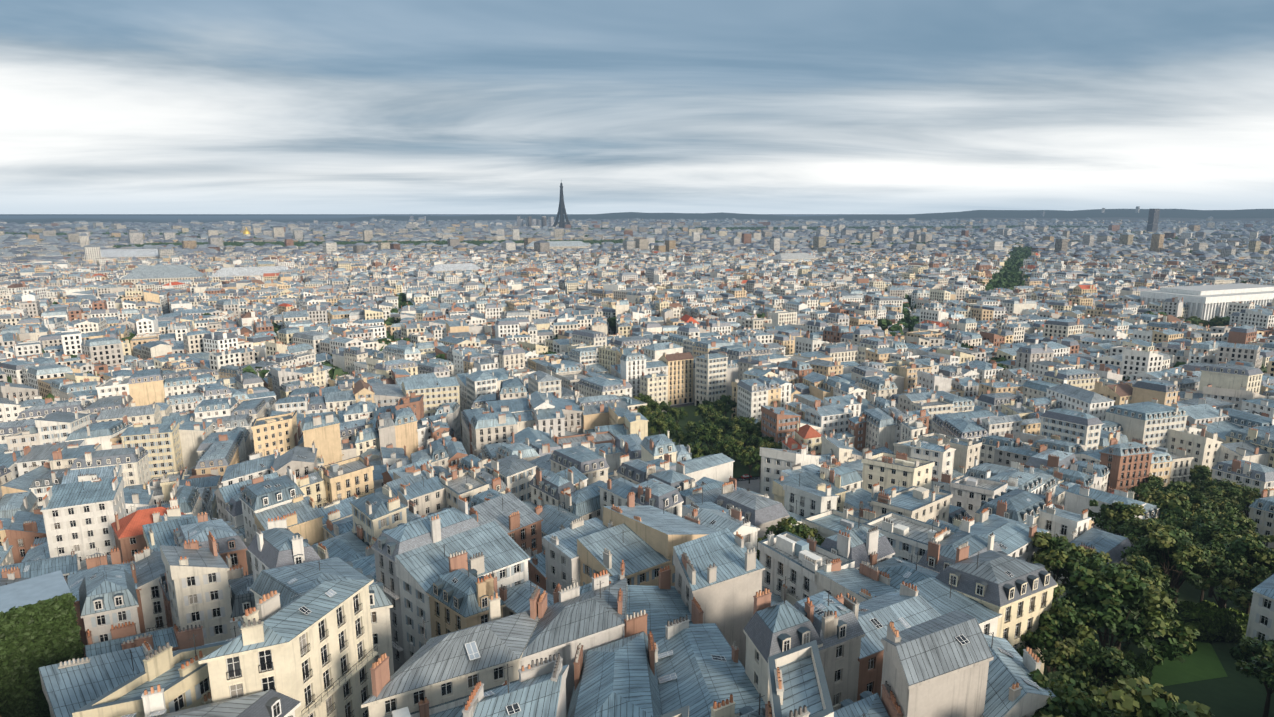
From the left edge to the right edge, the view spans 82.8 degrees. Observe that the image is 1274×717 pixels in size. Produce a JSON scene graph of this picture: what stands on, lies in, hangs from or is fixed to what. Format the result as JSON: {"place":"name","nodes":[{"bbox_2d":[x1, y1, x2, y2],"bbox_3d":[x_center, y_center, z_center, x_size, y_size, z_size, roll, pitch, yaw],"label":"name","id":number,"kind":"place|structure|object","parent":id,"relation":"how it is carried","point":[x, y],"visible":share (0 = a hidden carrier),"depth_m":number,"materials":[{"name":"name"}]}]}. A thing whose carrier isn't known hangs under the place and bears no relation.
{"place":"outdoors","nodes":[
{"label":"outdoors","id":0,"kind":"place"},
{"bbox_2d":[0,209,1273,672],"bbox_3d":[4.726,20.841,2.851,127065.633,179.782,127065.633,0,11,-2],"label":"ground","id":1,"kind":"structure","parent":0,"point":[1164,215],"depth_m":8691.94,"materials":[{"name":"metal"}]},
{"bbox_2d":[553,182,571,227],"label":"tower","id":2,"kind":"structure","parent":1,"relation":"on","point":[561,212],"depth_m":4468.51,"materials":[{"name":"grey metal"}]},
{"bbox_2d":[0,216,1273,266],"bbox_3d":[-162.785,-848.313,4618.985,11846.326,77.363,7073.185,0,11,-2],"label":"city","id":3,"kind":"object","parent":1,"relation":"on","point":[1250,244],"visible":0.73,"depth_m":2587.51,"materials":[{"name":"metal"}]},
{"bbox_2d":[0,247,1273,716],"bbox_3d":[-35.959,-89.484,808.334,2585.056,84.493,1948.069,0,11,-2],"label":"city","id":4,"kind":"object","parent":1,"relation":"on","point":[198,517],"visible":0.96,"depth_m":228.43,"materials":[{"name":"metal"}]},
{"bbox_2d":[0,429,1273,716],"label":"grass","id":5,"kind":"structure","parent":1,"relation":"on","point":[38,623],"depth_m":109.38,"materials":[{"name":"green plant"}]},
{"bbox_2d":[4,221,1273,400],"bbox_3d":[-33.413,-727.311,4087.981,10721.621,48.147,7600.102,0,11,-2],"label":"trees","id":6,"kind":"object","parent":1,"relation":"on","point":[1008,275],"visible":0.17,"depth_m":1148.31,"materials":[{"name":"green plant"}]},
{"bbox_2d":[633,393,652,403],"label":"tree","id":7,"kind":"object","parent":1,"relation":"on","point":[643,398],"visible":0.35,"depth_m":375.61,"materials":[{"name":"green plant"}]},
{"bbox_2d":[637,405,656,420],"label":"tree","id":8,"kind":"object","parent":1,"relation":"on","point":[649,415],"visible":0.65,"depth_m":349.43,"materials":[{"name":"green plant"}]},
{"bbox_2d":[646,399,663,433],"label":"tree","id":9,"kind":"object","parent":1,"relation":"on","point":[652,405],"visible":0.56,"depth_m":367.10,"materials":[{"name":"green plant"}]},
{"bbox_2d":[650,410,669,432],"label":"tree","id":10,"kind":"object","parent":1,"relation":"on","point":[659,413],"visible":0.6,"depth_m":357.19,"materials":[{"name":"green plant"}]},
{"bbox_2d":[648,417,681,435],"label":"tree","id":11,"kind":"object","parent":1,"relation":"on","point":[664,426],"visible":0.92,"depth_m":327.06,"materials":[{"name":"green plant"}]},
{"bbox_2d":[659,401,670,420],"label":"tree","id":12,"kind":"object","parent":1,"relation":"on","point":[666,408],"visible":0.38,"depth_m":381.78,"materials":[{"name":"green plant"}]},
{"bbox_2d":[667,407,688,433],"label":"tree","id":13,"kind":"object","parent":1,"relation":"on","point":[677,413],"visible":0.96,"depth_m":365.74,"materials":[{"name":"green plant"}]},
{"bbox_2d":[82,206,1273,320],"bbox_3d":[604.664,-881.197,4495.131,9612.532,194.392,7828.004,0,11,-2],"label":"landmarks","id":14,"kind":"object","parent":1,"relation":"on","point":[1205,302],"visible":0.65,"depth_m":939.86,"materials":[{"name":"metal"}]},
{"bbox_2d":[672,431,696,446],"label":"tree","id":15,"kind":"object","parent":1,"relation":"on","point":[685,437],"visible":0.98,"depth_m":320.30,"materials":[{"name":"green plant"}]},
{"bbox_2d":[686,443,705,458],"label":"tree","id":16,"kind":"object","parent":1,"relation":"on","point":[697,452],"visible":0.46,"depth_m":279.72,"materials":[{"name":"green plant"}]},
{"bbox_2d":[684,421,708,446],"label":"tree","id":17,"kind":"object","parent":1,"relation":"on","point":[689,429],"visible":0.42,"depth_m":330.14,"materials":[{"name":"green plant"}]},
{"bbox_2d":[694,404,716,422],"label":"tree","id":18,"kind":"object","parent":1,"relation":"on","point":[702,409],"visible":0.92,"depth_m":367.82,"materials":[{"name":"green plant"}]},
{"bbox_2d":[698,400,714,414],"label":"tree","id":19,"kind":"object","parent":1,"relation":"on","point":[706,402],"visible":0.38,"depth_m":388.79,"materials":[{"name":"green plant"}]},
{"bbox_2d":[702,444,713,454],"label":"tree","id":20,"kind":"object","parent":1,"relation":"on","point":[706,450],"visible":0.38,"depth_m":298.14,"materials":[{"name":"green plant"}]},
{"bbox_2d":[695,423,723,449],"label":"tree","id":21,"kind":"object","parent":1,"relation":"on","point":[705,434],"visible":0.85,"depth_m":309.28,"materials":[{"name":"green plant"}]},
{"bbox_2d":[703,410,721,419],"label":"tree","id":22,"kind":"object","parent":1,"relation":"on","point":[709,413],"visible":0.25,"depth_m":362.22,"materials":[{"name":"green plant"}]},
{"bbox_2d":[704,412,724,423],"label":"tree","id":23,"kind":"object","parent":1,"relation":"on","point":[710,418],"visible":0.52,"depth_m":348.69,"materials":[{"name":"green plant"}]},
{"bbox_2d":[707,425,725,443],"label":"tree","id":24,"kind":"object","parent":1,"relation":"on","point":[720,427],"visible":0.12,"depth_m":320.20,"materials":[{"name":"green plant"}]},
{"bbox_2d":[708,417,735,435],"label":"tree","id":25,"kind":"object","parent":1,"relation":"on","point":[724,422],"visible":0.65,"depth_m":332.06,"materials":[{"name":"green plant"}]},
{"bbox_2d":[716,400,733,415],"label":"tree","id":26,"kind":"object","parent":1,"relation":"on","point":[722,406],"visible":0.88,"depth_m":373.03,"materials":[{"name":"green plant"}]},
{"bbox_2d":[713,394,736,416],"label":"tree","id":27,"kind":"object","parent":1,"relation":"on","point":[728,400],"visible":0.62,"depth_m":388.65,"materials":[{"name":"green plant"}]},
{"bbox_2d":[711,438,745,459],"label":"tree","id":28,"kind":"object","parent":1,"relation":"on","point":[732,448],"visible":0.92,"depth_m":279.05,"materials":[{"name":"green plant"}]},
{"bbox_2d":[713,434,744,456],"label":"tree","id":29,"kind":"object","parent":1,"relation":"on","point":[728,437],"visible":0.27,"depth_m":300.16,"materials":[{"name":"green plant"}]},
{"bbox_2d":[729,416,755,446],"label":"tree","id":30,"kind":"object","parent":1,"relation":"on","point":[746,420],"visible":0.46,"depth_m":333.58,"materials":[{"name":"green plant"}]},
{"bbox_2d":[733,474,751,478],"bbox_3d":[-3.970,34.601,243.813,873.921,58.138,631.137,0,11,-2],"label":"cars","id":31,"kind":"object","parent":1,"relation":"on","point":[745,476],"visible":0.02,"depth_m":292.00,"materials":[{"name":"metal"}]},
{"bbox_2d":[731,415,754,440],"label":"tree","id":32,"kind":"object","parent":1,"relation":"on","point":[733,418],"visible":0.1,"depth_m":350.75,"materials":[{"name":"green plant"}]},
{"bbox_2d":[727,421,761,457],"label":"tree","id":33,"kind":"object","parent":1,"relation":"on","point":[742,434],"visible":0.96,"depth_m":308.14,"materials":[{"name":"green plant"}]},
{"bbox_2d":[735,446,756,483],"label":"tree","id":34,"kind":"object","parent":1,"relation":"on","point":[745,453],"visible":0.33,"depth_m":279.08,"materials":[{"name":"green plant"}]},
{"bbox_2d":[740,449,760,478],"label":"tree","id":35,"kind":"object","parent":1,"relation":"on","point":[754,457],"visible":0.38,"depth_m":264.17,"materials":[{"name":"green plant"}]},
{"bbox_2d":[746,421,760,437],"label":"tree","id":36,"kind":"object","parent":1,"relation":"on","point":[759,428],"visible":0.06,"depth_m":319.21,"materials":[{"name":"green plant"}]},
{"bbox_2d":[757,537,762,559],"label":"tree","id":37,"kind":"object","parent":1,"relation":"on","point":[758,553],"visible":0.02,"depth_m":140.03,"materials":[{"name":"green plant"}]},
{"bbox_2d":[752,436,781,448],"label":"tree","id":38,"kind":"object","parent":1,"relation":"on","point":[767,438],"visible":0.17,"depth_m":300.30,"materials":[{"name":"green plant"}]},
{"bbox_2d":[755,439,781,449],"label":"tree","id":39,"kind":"object","parent":1,"relation":"on","point":[765,444],"visible":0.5,"depth_m":290.39,"materials":[{"name":"green plant"}]},
{"bbox_2d":[757,517,821,552],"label":"tree","id":40,"kind":"object","parent":1,"relation":"on","point":[801,531],"visible":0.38,"depth_m":143.53,"materials":[{"name":"green plant"}]},
{"bbox_2d":[798,523,824,545],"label":"tree","id":41,"kind":"object","parent":1,"relation":"on","point":[821,538],"visible":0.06,"depth_m":156.83,"materials":[{"name":"green plant"}]},
{"bbox_2d":[1042,714,1063,716],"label":"tree","id":42,"kind":"object","parent":1,"relation":"on","point":[1043,715],"visible":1,"depth_m":62.63,"materials":[{"name":"green plant"}]},
{"bbox_2d":[1015,598,1110,683],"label":"tree","id":43,"kind":"object","parent":1,"relation":"on","point":[1046,636],"visible":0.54,"depth_m":97.30,"materials":[{"name":"green plant"}]},
{"bbox_2d":[1027,669,1102,716],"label":"tree","id":44,"kind":"object","parent":1,"relation":"on","point":[1077,702],"visible":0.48,"depth_m":71.48,"materials":[{"name":"green plant"}]},
{"bbox_2d":[1031,531,1100,598],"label":"tree","id":45,"kind":"object","parent":1,"relation":"on","point":[1054,552],"visible":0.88,"depth_m":128.26,"materials":[{"name":"green plant"}]},
{"bbox_2d":[1043,582,1089,672],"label":"tree","id":46,"kind":"object","parent":1,"relation":"on","point":[1058,588],"visible":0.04,"depth_m":115.84,"materials":[{"name":"green plant"}]},
{"bbox_2d":[1047,668,1105,708],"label":"tree","id":47,"kind":"object","parent":1,"relation":"on","point":[1098,699],"visible":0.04,"depth_m":81.58,"materials":[{"name":"green plant"}]},
{"bbox_2d":[1052,549,1112,589],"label":"tree","id":48,"kind":"object","parent":1,"relation":"on","point":[1101,556],"visible":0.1,"depth_m":133.93,"materials":[{"name":"green plant"}]},
{"bbox_2d":[1037,637,1139,705],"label":"tree","id":49,"kind":"object","parent":1,"relation":"on","point":[1086,658],"visible":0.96,"depth_m":89.01,"materials":[{"name":"green plant"}]},
{"bbox_2d":[1081,499,1145,538],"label":"tree","id":50,"kind":"object","parent":1,"relation":"on","point":[1114,515],"visible":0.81,"depth_m":181.74,"materials":[{"name":"green plant"}]},
{"bbox_2d":[1065,577,1174,677],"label":"tree","id":51,"kind":"object","parent":1,"relation":"on","point":[1149,584],"visible":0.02,"depth_m":113.57,"materials":[{"name":"green plant"}]},
{"bbox_2d":[1066,561,1177,646],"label":"tree","id":52,"kind":"object","parent":1,"relation":"on","point":[1170,606],"visible":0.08,"depth_m":120.76,"materials":[{"name":"green plant"}]},
{"bbox_2d":[1065,560,1199,687],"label":"tree","id":53,"kind":"object","parent":1,"relation":"on","point":[1108,604],"visible":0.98,"depth_m":99.40,"materials":[{"name":"green plant"}]},
{"bbox_2d":[1053,674,1214,716],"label":"tree","id":54,"kind":"object","parent":1,"relation":"on","point":[1143,699],"visible":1,"depth_m":63.22,"materials":[{"name":"green plant"}]},
{"bbox_2d":[1099,691,1192,716],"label":"tree","id":55,"kind":"object","parent":1,"relation":"on","point":[1106,711],"visible":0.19,"depth_m":73.52,"materials":[{"name":"green plant"}]},
{"bbox_2d":[1116,555,1179,599],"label":"tree","id":56,"kind":"object","parent":1,"relation":"on","point":[1142,566],"visible":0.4,"depth_m":135.04,"materials":[{"name":"green plant"}]},
{"bbox_2d":[1117,518,1178,544],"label":"tree","id":57,"kind":"object","parent":1,"relation":"on","point":[1136,528],"visible":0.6,"depth_m":171.08,"materials":[{"name":"green plant"}]},
{"bbox_2d":[1131,472,1164,492],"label":"tree","id":58,"kind":"object","parent":1,"relation":"on","point":[1160,480],"visible":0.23,"depth_m":252.24,"materials":[{"name":"green plant"}]},
{"bbox_2d":[1136,546,1186,580],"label":"tree","id":59,"kind":"object","parent":1,"relation":"on","point":[1171,573],"visible":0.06,"depth_m":152.46,"materials":[{"name":"green plant"}]},
{"bbox_2d":[1127,483,1196,517],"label":"tree","id":60,"kind":"object","parent":1,"relation":"on","point":[1148,493],"visible":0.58,"depth_m":198.78,"materials":[{"name":"green plant"}]},
{"bbox_2d":[1137,480,1195,503],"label":"tree","id":61,"kind":"object","parent":1,"relation":"on","point":[1180,486],"visible":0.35,"depth_m":223.68,"materials":[{"name":"green plant"}]},
{"bbox_2d":[1120,529,1226,597],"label":"tree","id":62,"kind":"object","parent":1,"relation":"on","point":[1182,551],"visible":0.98,"depth_m":139.14,"materials":[{"name":"green plant"}]},
{"bbox_2d":[1149,498,1198,529],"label":"tree","id":63,"kind":"object","parent":1,"relation":"on","point":[1176,512],"visible":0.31,"depth_m":191.36,"materials":[{"name":"green plant"}]},
{"bbox_2d":[1164,572,1185,592],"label":"tree","id":64,"kind":"object","parent":1,"relation":"on","point":[1181,579],"depth_m":155.37,"materials":[{"name":"green plant"}]},
{"bbox_2d":[1144,525,1222,602],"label":"tree","id":65,"kind":"object","parent":1,"relation":"on","point":[1194,569],"visible":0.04,"depth_m":148.20,"materials":[{"name":"green plant"}]},
{"bbox_2d":[1184,318,1197,323],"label":"tree","id":66,"kind":"object","parent":1,"relation":"on","point":[1193,321],"visible":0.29,"depth_m":625.53,"materials":[{"name":"green plant"}]},
{"bbox_2d":[1186,316,1200,319],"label":"tree","id":67,"kind":"object","parent":1,"relation":"on","point":[1194,317],"visible":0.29,"depth_m":655.92,"materials":[{"name":"green plant"}]},
{"bbox_2d":[1189,465,1211,485],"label":"tree","id":68,"kind":"object","parent":1,"relation":"on","point":[1198,473],"visible":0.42,"depth_m":261.41,"materials":[{"name":"green plant"}]},
{"bbox_2d":[1179,517,1228,531],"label":"tree","id":69,"kind":"object","parent":1,"relation":"on","point":[1188,523],"visible":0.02,"depth_m":185.68,"materials":[{"name":"green plant"}]},
{"bbox_2d":[1193,510,1228,544],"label":"tree","id":70,"kind":"object","parent":1,"relation":"on","point":[1204,516],"visible":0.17,"depth_m":176.65,"materials":[{"name":"green plant"}]},
{"bbox_2d":[1200,541,1225,601],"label":"tree","id":71,"kind":"object","parent":1,"relation":"on","point":[1202,590],"visible":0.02,"depth_m":164.85,"materials":[{"name":"green plant"}]},
{"bbox_2d":[1188,499,1239,519],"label":"tree","id":72,"kind":"object","parent":1,"relation":"on","point":[1227,510],"visible":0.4,"depth_m":198.28,"materials":[{"name":"green plant"}]},
{"bbox_2d":[1205,319,1223,326],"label":"tree","id":73,"kind":"object","parent":1,"relation":"on","point":[1213,323],"visible":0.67,"depth_m":628.81,"materials":[{"name":"green plant"}]},
{"bbox_2d":[1189,491,1246,517],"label":"tree","id":74,"kind":"object","parent":1,"relation":"on","point":[1199,496],"visible":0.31,"depth_m":217.16,"materials":[{"name":"green plant"}]},
{"bbox_2d":[1208,316,1228,325],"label":"tree","id":75,"kind":"object","parent":1,"relation":"on","point":[1220,319],"visible":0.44,"depth_m":642.37,"materials":[{"name":"green plant"}]},
{"bbox_2d":[1186,477,1257,511],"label":"tree","id":76,"kind":"object","parent":1,"relation":"on","point":[1213,488],"visible":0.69,"depth_m":226.91,"materials":[{"name":"green plant"}]},
{"bbox_2d":[1188,521,1260,597],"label":"tree","id":77,"kind":"object","parent":1,"relation":"on","point":[1205,533],"visible":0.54,"depth_m":167.44,"materials":[{"name":"green plant"}]},
{"bbox_2d":[1204,542,1253,607],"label":"tree","id":78,"kind":"object","parent":1,"relation":"on","point":[1227,545],"visible":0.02,"depth_m":153.28,"materials":[{"name":"green plant"}]},
{"bbox_2d":[1191,547,1271,608],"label":"tree","id":79,"kind":"object","parent":1,"relation":"on","point":[1238,569],"visible":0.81,"depth_m":137.94,"materials":[{"name":"green plant"}]},
{"bbox_2d":[1192,514,1273,542],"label":"tree","id":80,"kind":"object","parent":1,"relation":"on","point":[1243,522],"visible":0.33,"depth_m":186.54,"materials":[{"name":"green plant"}]},
{"bbox_2d":[1209,532,1273,613],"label":"tree","id":81,"kind":"object","parent":1,"relation":"on","point":[1249,547],"visible":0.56,"depth_m":141.59,"materials":[{"name":"green plant"}]},
{"bbox_2d":[1229,635,1273,716],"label":"tree","id":82,"kind":"object","parent":1,"relation":"on","point":[1247,649],"visible":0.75,"depth_m":106.90,"materials":[{"name":"green plant"}]},
{"bbox_2d":[1236,481,1268,494],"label":"tree","id":83,"kind":"object","parent":1,"relation":"on","point":[1246,487],"visible":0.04,"depth_m":241.38,"materials":[{"name":"green plant"}]},
{"bbox_2d":[1234,645,1273,688],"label":"tree","id":84,"kind":"object","parent":1,"relation":"on","point":[1263,666],"visible":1,"depth_m":95.30,"materials":[{"name":"green plant"}]},
{"bbox_2d":[1241,486,1267,517],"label":"tree","id":85,"kind":"object","parent":1,"relation":"on","point":[1257,490],"visible":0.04,"depth_m":235.43,"materials":[{"name":"green plant"}]},
{"bbox_2d":[0,0,1273,215],"label":"sky","id":86,"kind":"structure","parent":0,"point":[108,107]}
]}

